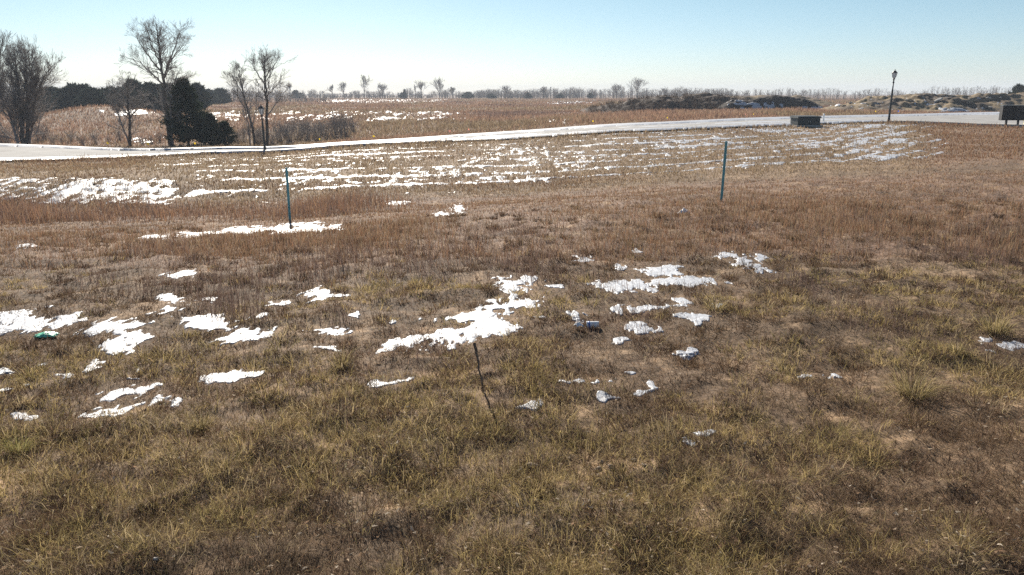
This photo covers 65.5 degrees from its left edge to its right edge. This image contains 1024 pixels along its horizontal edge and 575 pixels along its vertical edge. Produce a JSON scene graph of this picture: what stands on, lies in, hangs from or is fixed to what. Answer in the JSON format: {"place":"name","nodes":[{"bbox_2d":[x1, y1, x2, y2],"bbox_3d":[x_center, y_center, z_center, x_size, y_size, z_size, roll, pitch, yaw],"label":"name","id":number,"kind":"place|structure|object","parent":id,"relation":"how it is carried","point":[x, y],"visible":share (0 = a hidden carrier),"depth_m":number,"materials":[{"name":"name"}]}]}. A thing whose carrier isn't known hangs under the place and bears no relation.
{"place":"outdoors","nodes":[
{"label":"outdoors","id":0,"kind":"place"},
{"bbox_2d":[0,94,1023,574],"bbox_3d":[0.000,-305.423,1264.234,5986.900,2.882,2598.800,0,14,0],"label":"ground","id":1,"kind":"structure","parent":0,"point":[366,332],"depth_m":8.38,"materials":[{"name":"plant"}]},
{"bbox_2d":[0,131,9,142],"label":"bare shrub","id":2,"kind":"object","parent":1,"relation":"on","point":[3,140],"visible":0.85,"depth_m":70.92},
{"bbox_2d":[0,120,13,143],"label":"bare shrub","id":3,"kind":"object","parent":1,"relation":"on","point":[7,140],"visible":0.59,"depth_m":72.74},
{"bbox_2d":[0,28,21,103],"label":"bare tree","id":4,"kind":"object","parent":1,"relation":"on","point":[2,64],"visible":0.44,"depth_m":70.10,"materials":[{"name":"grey plant"}]},
{"bbox_2d":[0,425,47,457],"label":"grass tussock","id":5,"kind":"object","parent":1,"relation":"on","point":[26,447],"depth_m":6.13,"materials":[{"name":"plant"}]},
{"bbox_2d":[0,34,68,143],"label":"bare tree","id":6,"kind":"object","parent":1,"relation":"on","point":[27,105],"visible":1,"depth_m":69.55,"materials":[{"name":"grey plant"}]},
{"bbox_2d":[32,125,50,141],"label":"bare shrub","id":7,"kind":"object","parent":1,"relation":"on","point":[36,134],"visible":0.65,"depth_m":74.79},
{"bbox_2d":[34,119,53,140],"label":"bare shrub","id":8,"kind":"object","parent":1,"relation":"on","point":[45,130],"visible":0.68,"depth_m":76.54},
{"bbox_2d":[34,331,59,337],"bbox_3d":[-5.435,0.541,9.290,0.281,0.062,0.204,-4,14,-17],"label":"green bag","id":9,"kind":"object","parent":1,"relation":"on","point":[44,334],"visible":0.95,"depth_m":9.24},
{"bbox_2d":[39,85,57,110],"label":"cedar tree","id":10,"kind":"object","parent":1,"relation":"on","point":[50,90],"visible":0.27,"depth_m":146.65,"materials":[{"name":"green plant"}]},
{"bbox_2d":[44,129,61,144],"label":"bare shrub","id":11,"kind":"object","parent":1,"relation":"on","point":[52,141],"visible":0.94,"depth_m":71.87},
{"bbox_2d":[45,88,70,109],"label":"cedar tree","id":12,"kind":"object","parent":1,"relation":"on","point":[53,93],"visible":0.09,"depth_m":143.65,"materials":[{"name":"green plant"}]},
{"bbox_2d":[49,84,77,109],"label":"cedar tree","id":13,"kind":"object","parent":1,"relation":"on","point":[68,90],"visible":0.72,"depth_m":142.15,"materials":[{"name":"green plant"}]},
{"bbox_2d":[59,129,76,140],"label":"bare shrub","id":14,"kind":"object","parent":1,"relation":"on","point":[70,137],"visible":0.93,"depth_m":75.69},
{"bbox_2d":[61,83,89,108],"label":"cedar tree","id":15,"kind":"object","parent":1,"relation":"on","point":[78,87],"visible":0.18,"depth_m":142.86,"materials":[{"name":"green plant"}]},
{"bbox_2d":[71,134,88,146],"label":"bare shrub","id":16,"kind":"object","parent":1,"relation":"on","point":[82,136],"visible":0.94,"depth_m":70.84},
{"bbox_2d":[71,87,100,107],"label":"cedar tree","id":17,"kind":"object","parent":1,"relation":"on","point":[86,96],"visible":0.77,"depth_m":137.85,"materials":[{"name":"green plant"}]},
{"bbox_2d":[72,86,107,106],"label":"cedar tree","id":18,"kind":"object","parent":1,"relation":"on","point":[101,96],"visible":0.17,"depth_m":140.52,"materials":[{"name":"green plant"}]},
{"bbox_2d":[88,130,100,144],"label":"bare shrub","id":19,"kind":"object","parent":1,"relation":"on","point":[94,138],"visible":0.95,"depth_m":72.80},
{"bbox_2d":[99,86,110,94],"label":"cedar tree","id":20,"kind":"object","parent":1,"relation":"on","point":[106,90],"visible":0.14,"depth_m":146.88,"materials":[{"name":"green plant"}]},
{"bbox_2d":[109,86,120,97],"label":"cedar tree","id":21,"kind":"object","parent":1,"relation":"on","point":[114,90],"visible":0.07,"depth_m":145.27,"materials":[{"name":"green plant"}]},
{"bbox_2d":[113,129,123,141],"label":"bare shrub","id":22,"kind":"object","parent":1,"relation":"on","point":[118,132],"visible":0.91,"depth_m":76.67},
{"bbox_2d":[106,88,146,108],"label":"cedar tree","id":23,"kind":"object","parent":1,"relation":"on","point":[131,93],"visible":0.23,"depth_m":140.81,"materials":[{"name":"green plant"}]},
{"bbox_2d":[103,70,153,146],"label":"bare tree","id":24,"kind":"object","parent":1,"relation":"on","point":[128,113],"visible":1,"depth_m":69.19,"materials":[{"name":"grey plant"}]},
{"bbox_2d":[122,78,150,109],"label":"cedar tree","id":25,"kind":"object","parent":1,"relation":"on","point":[138,85],"visible":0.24,"depth_m":144.79,"materials":[{"name":"green plant"}]},
{"bbox_2d":[141,83,149,92],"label":"cedar tree","id":26,"kind":"object","parent":1,"relation":"on","point":[144,86],"visible":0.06,"depth_m":148.55,"materials":[{"name":"green plant"}]},
{"bbox_2d":[144,80,153,88],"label":"cedar tree","id":27,"kind":"object","parent":1,"relation":"on","point":[148,83],"visible":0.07,"depth_m":150.29,"materials":[{"name":"green plant"}]},
{"bbox_2d":[144,82,162,110],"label":"cedar tree","id":28,"kind":"object","parent":1,"relation":"on","point":[154,87],"visible":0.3,"depth_m":144.89,"materials":[{"name":"green plant"}]},
{"bbox_2d":[114,14,201,146],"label":"bare tree","id":29,"kind":"object","parent":1,"relation":"on","point":[180,37],"visible":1,"depth_m":68.28,"materials":[{"name":"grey plant"}]},
{"bbox_2d":[153,131,165,142],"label":"bare shrub","id":30,"kind":"object","parent":1,"relation":"on","point":[158,136],"visible":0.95,"depth_m":75.81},
{"bbox_2d":[151,82,172,110],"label":"cedar tree","id":31,"kind":"object","parent":1,"relation":"on","point":[157,97],"visible":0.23,"depth_m":142.27,"materials":[{"name":"green plant"}]},
{"bbox_2d":[158,77,208,145],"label":"cedar tree","id":32,"kind":"object","parent":1,"relation":"on","point":[186,132],"visible":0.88,"depth_m":70.15,"materials":[{"name":"green plant"}]},
{"bbox_2d":[178,401,219,435],"bbox_3d":[-2.573,1.112,6.575,0.528,0.325,0.546,0,14,0],"label":"grass tussock","id":33,"kind":"object","parent":1,"relation":"on","point":[202,422],"depth_m":6.56,"materials":[{"name":"plant"}]},
{"bbox_2d":[187,81,213,109],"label":"cedar tree","id":34,"kind":"object","parent":1,"relation":"on","point":[204,97],"visible":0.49,"depth_m":151.90,"materials":[{"name":"green plant"}]},
{"bbox_2d":[191,122,215,144],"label":"cedar tree","id":35,"kind":"object","parent":1,"relation":"on","point":[201,141],"visible":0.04,"depth_m":73.21,"materials":[{"name":"green plant"}]},
{"bbox_2d":[197,112,223,145],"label":"cedar tree","id":36,"kind":"object","parent":1,"relation":"on","point":[209,128],"visible":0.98,"depth_m":70.38,"materials":[{"name":"green plant"}]},
{"bbox_2d":[203,88,222,103],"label":"cedar tree","id":37,"kind":"object","parent":1,"relation":"on","point":[215,98],"visible":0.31,"depth_m":229.09,"materials":[{"name":"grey plant"}]},
{"bbox_2d":[0,184,426,225],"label":"swale weeds","id":38,"kind":"object","parent":1,"relation":"on","point":[323,203],"visible":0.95,"depth_m":24.36,"materials":[{"name":"plant"}]},
{"bbox_2d":[213,87,232,103],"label":"cedar tree","id":39,"kind":"object","parent":1,"relation":"on","point":[221,92],"visible":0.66,"depth_m":236.08,"materials":[{"name":"green plant"}]},
{"bbox_2d":[215,120,237,144],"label":"cedar tree","id":40,"kind":"object","parent":1,"relation":"on","point":[225,129],"visible":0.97,"depth_m":71.08,"materials":[{"name":"green plant"}]},
{"bbox_2d":[114,265,362,325],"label":"tall weeds","id":41,"kind":"object","parent":1,"relation":"on","point":[238,307],"visible":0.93,"depth_m":9.94,"materials":[{"name":"plant"}]},
{"bbox_2d":[234,130,244,142],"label":"bare shrub","id":42,"kind":"object","parent":1,"relation":"on","point":[238,136],"visible":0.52,"depth_m":73.83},
{"bbox_2d":[232,126,250,140],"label":"bare shrub","id":43,"kind":"object","parent":1,"relation":"on","point":[243,138],"visible":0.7,"depth_m":75.64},
{"bbox_2d":[221,59,262,144],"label":"bare tree","id":44,"kind":"object","parent":1,"relation":"on","point":[241,101],"visible":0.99,"depth_m":69.79,"materials":[{"name":"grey plant"}]},
{"bbox_2d":[249,124,262,144],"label":"bare shrub","id":45,"kind":"object","parent":1,"relation":"on","point":[257,136],"visible":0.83,"depth_m":72.74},
{"bbox_2d":[251,122,265,142],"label":"bare shrub","id":46,"kind":"object","parent":1,"relation":"on","point":[261,135],"visible":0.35,"depth_m":74.67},
{"bbox_2d":[258,104,265,149],"bbox_3d":[-17.036,-10.841,54.471,0.430,3.324,0.372,-7,15,-22],"label":"street lamp","id":47,"kind":"object","parent":1,"relation":"on","point":[261,110],"visible":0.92,"depth_m":54.35,"materials":[{"name":"metal"}]},
{"bbox_2d":[235,42,295,144],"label":"bare tree","id":48,"kind":"object","parent":1,"relation":"on","point":[266,57],"visible":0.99,"depth_m":70.53,"materials":[{"name":"grey plant"}]},
{"bbox_2d":[264,127,281,144],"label":"bare shrub","id":49,"kind":"object","parent":1,"relation":"on","point":[272,140],"visible":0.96,"depth_m":71.83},
{"bbox_2d":[261,116,300,141],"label":"bare shrub","id":50,"kind":"object","parent":1,"relation":"on","point":[275,130],"visible":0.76,"depth_m":74.61,"materials":[{"name":"plant"}]},
{"bbox_2d":[270,121,300,142],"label":"bare shrub","id":51,"kind":"object","parent":1,"relation":"on","point":[289,136],"visible":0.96,"depth_m":72.55,"materials":[{"name":"plant"}]},
{"bbox_2d":[285,167,290,220],"bbox_3d":[-5.969,-2.362,21.265,0.066,1.679,0.037,-3,14,-14],"label":"field post","id":52,"kind":"object","parent":1,"relation":"on","point":[288,194],"visible":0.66,"depth_m":21.23,"materials":[{"name":"metal"}]},
{"bbox_2d":[290,89,300,97],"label":"cedar tree","id":53,"kind":"object","parent":1,"relation":"on","point":[295,92],"visible":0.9,"depth_m":440.94,"materials":[{"name":"grey plant"}]},
{"bbox_2d":[284,112,315,135],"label":"bare shrub","id":54,"kind":"object","parent":1,"relation":"on","point":[301,121],"visible":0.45,"depth_m":79.24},
{"bbox_2d":[283,115,323,139],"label":"bare shrub","id":55,"kind":"object","parent":1,"relation":"on","point":[298,134],"visible":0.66,"depth_m":75.56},
{"bbox_2d":[296,120,313,140],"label":"bare shrub","id":56,"kind":"object","parent":1,"relation":"on","point":[308,136],"visible":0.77,"depth_m":73.71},
{"bbox_2d":[296,116,328,140],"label":"bare shrub","id":57,"kind":"object","parent":1,"relation":"on","point":[318,132],"visible":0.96,"depth_m":72.54,"materials":[{"name":"plant"}]},
{"bbox_2d":[306,117,340,138],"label":"bare shrub","id":58,"kind":"object","parent":1,"relation":"on","point":[324,132],"visible":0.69,"depth_m":74.48,"materials":[{"name":"plant"}]},
{"bbox_2d":[320,108,356,138],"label":"bare shrub","id":59,"kind":"object","parent":1,"relation":"on","point":[333,124],"visible":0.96,"depth_m":73.56,"materials":[{"name":"plant"}]},
{"bbox_2d":[337,82,345,94],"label":"bare tree","id":60,"kind":"object","parent":1,"relation":"on","point":[342,86],"visible":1,"depth_m":455.37,"materials":[{"name":"grey plant"}]},
{"bbox_2d":[320,344,363,371],"bbox_3d":[-1.704,0.713,7.889,0.534,0.343,0.574,0,14,0],"label":"grass tussock","id":61,"kind":"object","parent":1,"relation":"on","point":[339,362],"depth_m":7.93,"materials":[{"name":"plant"}]},
{"bbox_2d":[99,99,591,142],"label":"snow","id":62,"kind":"structure","parent":1,"relation":"on","point":[331,112],"depth_m":116.66,"materials":[{"name":"snow"}]},
{"bbox_2d":[332,110,362,137],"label":"bare shrub","id":63,"kind":"object","parent":1,"relation":"on","point":[345,127],"visible":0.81,"depth_m":74.57,"materials":[{"name":"plant"}]},
{"bbox_2d":[347,118,365,131],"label":"bare shrub","id":64,"kind":"object","parent":1,"relation":"on","point":[352,124],"visible":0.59,"depth_m":79.46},
{"bbox_2d":[360,75,371,97],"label":"bare tree","id":65,"kind":"object","parent":1,"relation":"on","point":[365,80],"visible":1,"depth_m":447.62,"materials":[{"name":"grey plant"}]},
{"bbox_2d":[377,83,387,97],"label":"bare tree","id":66,"kind":"object","parent":1,"relation":"on","point":[382,87],"visible":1,"depth_m":439.96,"materials":[{"name":"grey plant"}]},
{"bbox_2d":[414,81,426,97],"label":"bare tree","id":67,"kind":"object","parent":1,"relation":"on","point":[420,84],"visible":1,"depth_m":455.75,"materials":[{"name":"grey plant"}]},
{"bbox_2d":[428,76,444,93],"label":"bare tree","id":68,"kind":"object","parent":1,"relation":"on","point":[439,86],"visible":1,"depth_m":446.86,"materials":[{"name":"grey plant"}]},
{"bbox_2d":[460,92,473,98],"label":"cedar tree","id":69,"kind":"object","parent":1,"relation":"on","point":[468,95],"visible":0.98,"depth_m":440.77,"materials":[{"name":"grey plant"}]},
{"bbox_2d":[0,124,948,204],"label":"bank snow","id":70,"kind":"structure","parent":1,"relation":"on","point":[65,191],"depth_m":36.28,"materials":[{"name":"snow"}]},
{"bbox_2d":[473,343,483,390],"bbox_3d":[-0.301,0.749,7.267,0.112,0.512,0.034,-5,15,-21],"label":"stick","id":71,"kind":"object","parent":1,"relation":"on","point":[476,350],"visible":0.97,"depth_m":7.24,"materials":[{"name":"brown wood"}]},
{"bbox_2d":[486,93,496,97],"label":"cedar tree","id":72,"kind":"object","parent":1,"relation":"on","point":[490,95],"visible":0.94,"depth_m":441.05,"materials":[{"name":"green plant"}]},
{"bbox_2d":[0,97,998,147],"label":"grass","id":73,"kind":"structure","parent":1,"relation":"on","point":[507,113],"depth_m":95.22,"materials":[{"name":"plant"}]},
{"bbox_2d":[499,84,511,97],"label":"bare tree","id":74,"kind":"object","parent":1,"relation":"on","point":[505,90],"visible":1,"depth_m":448.11,"materials":[{"name":"grey plant"}]},
{"bbox_2d":[5,85,1011,101],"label":"treeline","id":75,"kind":"object","parent":1,"relation":"on","point":[483,93],"visible":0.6,"depth_m":472.12,"materials":[{"name":"plant"}]},
{"bbox_2d":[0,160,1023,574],"bbox_3d":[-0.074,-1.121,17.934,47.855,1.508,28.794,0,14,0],"label":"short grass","id":76,"kind":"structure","parent":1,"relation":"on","point":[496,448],"depth_m":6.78,"materials":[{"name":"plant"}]},
{"bbox_2d":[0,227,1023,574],"bbox_3d":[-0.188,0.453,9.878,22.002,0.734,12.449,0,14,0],"label":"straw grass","id":77,"kind":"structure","parent":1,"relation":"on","point":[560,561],"depth_m":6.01,"materials":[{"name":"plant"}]},
{"bbox_2d":[0,119,1023,214],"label":"bank grass","id":78,"kind":"structure","parent":1,"relation":"on","point":[77,167],"depth_m":37.60,"materials":[{"name":"plant"}]},
{"bbox_2d":[0,208,1023,491],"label":"dead weeds","id":79,"kind":"object","parent":1,"relation":"on","point":[508,272],"visible":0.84,"depth_m":11.61,"materials":[{"name":"plant"}]},
{"bbox_2d":[0,201,1023,446],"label":"field snow","id":80,"kind":"structure","parent":1,"relation":"on","point":[492,323],"depth_m":9.64,"materials":[{"name":"snow"}]},
{"bbox_2d":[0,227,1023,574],"bbox_3d":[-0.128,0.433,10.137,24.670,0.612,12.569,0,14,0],"label":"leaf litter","id":81,"kind":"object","parent":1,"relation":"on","point":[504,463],"visible":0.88,"depth_m":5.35,"materials":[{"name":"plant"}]},
{"bbox_2d":[1,121,1023,161],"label":"kerb","id":82,"kind":"structure","parent":1,"relation":"on","point":[923,122],"depth_m":53.02,"materials":[{"name":"concrete"}]},
{"bbox_2d":[524,92,531,98],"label":"cedar tree","id":83,"kind":"object","parent":1,"relation":"on","point":[527,95],"visible":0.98,"depth_m":441.45,"materials":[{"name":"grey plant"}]},
{"bbox_2d":[525,462,537,467],"bbox_3d":[0.138,1.294,5.809,0.103,0.031,0.074,6,15,23],"label":"stone","id":84,"kind":"object","parent":1,"relation":"on","point":[529,463],"visible":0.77,"depth_m":5.79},
{"bbox_2d":[539,86,546,98],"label":"bare tree","id":85,"kind":"object","parent":1,"relation":"on","point":[543,90],"visible":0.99,"depth_m":440.38,"materials":[{"name":"grey plant"}]},
{"bbox_2d":[555,93,564,97],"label":"cedar tree","id":86,"kind":"object","parent":1,"relation":"on","point":[559,95],"visible":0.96,"depth_m":441.55,"materials":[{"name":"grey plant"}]},
{"bbox_2d":[586,321,598,328],"bbox_3d":[0.939,0.438,9.253,0.150,0.099,0.096,2,14,7],"label":"drink can","id":87,"kind":"object","parent":1,"relation":"on","point":[595,323],"visible":0.84,"depth_m":9.22,"materials":[{"name":"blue metal"}]},
{"bbox_2d":[610,84,623,97],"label":"bare tree","id":88,"kind":"object","parent":1,"relation":"on","point":[616,88],"visible":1,"depth_m":455.62,"materials":[{"name":"grey plant"}]},
{"bbox_2d":[626,77,649,97],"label":"bare tree","id":89,"kind":"object","parent":1,"relation":"on","point":[636,82],"visible":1,"depth_m":447.01,"materials":[{"name":"grey plant"}]},
{"bbox_2d":[580,92,746,112],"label":"brush mound","id":90,"kind":"object","parent":1,"relation":"on","point":[673,105],"visible":0.61,"depth_m":116.04,"materials":[{"name":"plant"}]},
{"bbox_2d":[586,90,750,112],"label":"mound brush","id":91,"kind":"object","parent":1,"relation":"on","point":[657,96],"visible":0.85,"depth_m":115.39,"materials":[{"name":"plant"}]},
{"bbox_2d":[695,293,736,311],"bbox_3d":[2.547,0.168,9.970,0.642,0.342,0.614,-9,16,-32],"label":"grass tussock","id":92,"kind":"object","parent":1,"relation":"on","point":[718,305],"depth_m":9.98,"materials":[{"name":"plant"}]},
{"bbox_2d":[720,141,727,199],"bbox_3d":[5.369,-2.818,20.223,0.066,1.777,0.037,5,14,14],"label":"field post","id":93,"kind":"object","parent":1,"relation":"on","point":[723,171],"visible":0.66,"depth_m":20.19,"materials":[{"name":"metal"}]},
{"bbox_2d":[719,95,821,109],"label":"dirt pile","id":94,"kind":"object","parent":1,"relation":"on","point":[788,101],"visible":0.62,"depth_m":112.00,"materials":[{"name":"soil"}]},
{"bbox_2d":[726,100,822,108],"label":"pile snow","id":95,"kind":"structure","parent":94,"relation":"on","point":[755,105],"depth_m":111.57,"materials":[{"name":"snow"}]},
{"bbox_2d":[733,95,835,106],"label":"dirt pile","id":96,"kind":"object","parent":1,"relation":"on","point":[820,102],"visible":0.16,"depth_m":134.38,"materials":[{"name":"soil"}]},
{"bbox_2d":[790,115,822,126],"bbox_3d":[20.566,-11.578,55.848,1.950,0.940,1.400,-2,14,-9],"label":"culvert","id":97,"kind":"object","parent":1,"relation":"on","point":[805,120],"visible":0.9,"depth_m":55.30,"materials":[{"name":"concrete"}]},
{"bbox_2d":[888,69,897,120],"bbox_3d":[29.233,-14.674,61.285,0.430,4.148,0.372,-4,14,-23],"label":"street lamp","id":98,"kind":"object","parent":1,"relation":"on","point":[894,73],"visible":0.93,"depth_m":61.18,"materials":[{"name":"metal"}]},
{"bbox_2d":[869,353,966,405],"bbox_3d":[3.586,0.857,7.094,0.966,0.575,0.920,0,14,0],"label":"grass tussock","id":99,"kind":"object","parent":1,"relation":"on","point":[915,389],"depth_m":7.04,"materials":[{"name":"plant"}]},
{"bbox_2d":[815,92,1023,111],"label":"dirt pile","id":100,"kind":"object","parent":1,"relation":"on","point":[985,103],"visible":0.85,"depth_m":99.43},
{"bbox_2d":[830,97,1001,111],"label":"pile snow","id":101,"kind":"structure","parent":100,"relation":"on","point":[953,109],"depth_m":96.77,"materials":[{"name":"snow"}]},
{"bbox_2d":[938,334,977,354],"bbox_3d":[4.604,0.623,8.178,0.513,0.300,0.462,0,14,0],"label":"grass tussock","id":102,"kind":"object","parent":1,"relation":"on","point":[958,350],"depth_m":8.17,"materials":[{"name":"plant"}]},
{"bbox_2d":[960,299,1022,337],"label":"grass tussock","id":103,"kind":"object","parent":1,"relation":"on","point":[1005,329],"depth_m":8.93,"materials":[{"name":"plant"}]},
{"bbox_2d":[998,105,1014,124],"bbox_3d":[34.830,-11.983,56.058,0.880,1.711,0.500,1,14,6],"label":"mailbox cabinet","id":104,"kind":"object","parent":1,"relation":"on","point":[1006,113],"visible":0.91,"depth_m":55.79,"materials":[{"name":"brown metal"}]},
{"bbox_2d":[1007,83,1023,93],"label":"cedar tree","id":105,"kind":"object","parent":1,"relation":"on","point":[1017,88],"visible":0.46,"depth_m":154.76,"materials":[{"name":"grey plant"}]},
{"bbox_2d":[1013,105,1023,124],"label":"mailbox cabinet","id":106,"kind":"object","parent":1,"relation":"on","point":[1018,115],"visible":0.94,"depth_m":55.59,"materials":[{"name":"brown metal"}]},
{"bbox_2d":[0,161,1023,293],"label":"red grass","id":107,"kind":"structure","parent":0,"point":[847,224],"depth_m":16.88,"materials":[{"name":"plant"}]},
{"bbox_2d":[0,114,1023,157],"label":"road","id":108,"kind":"structure","parent":0,"point":[6,151],"depth_m":56.30,"materials":[{"name":"asphalt"}]},
{"bbox_2d":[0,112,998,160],"bbox_3d":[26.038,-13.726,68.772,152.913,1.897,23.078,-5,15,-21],"label":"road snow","id":109,"kind":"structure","parent":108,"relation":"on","point":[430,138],"depth_m":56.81,"materials":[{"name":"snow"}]},
{"bbox_2d":[0,0,1023,93],"label":"sky","id":110,"kind":"structure","parent":0,"point":[851,46],"materials":[{"name":"blue"}]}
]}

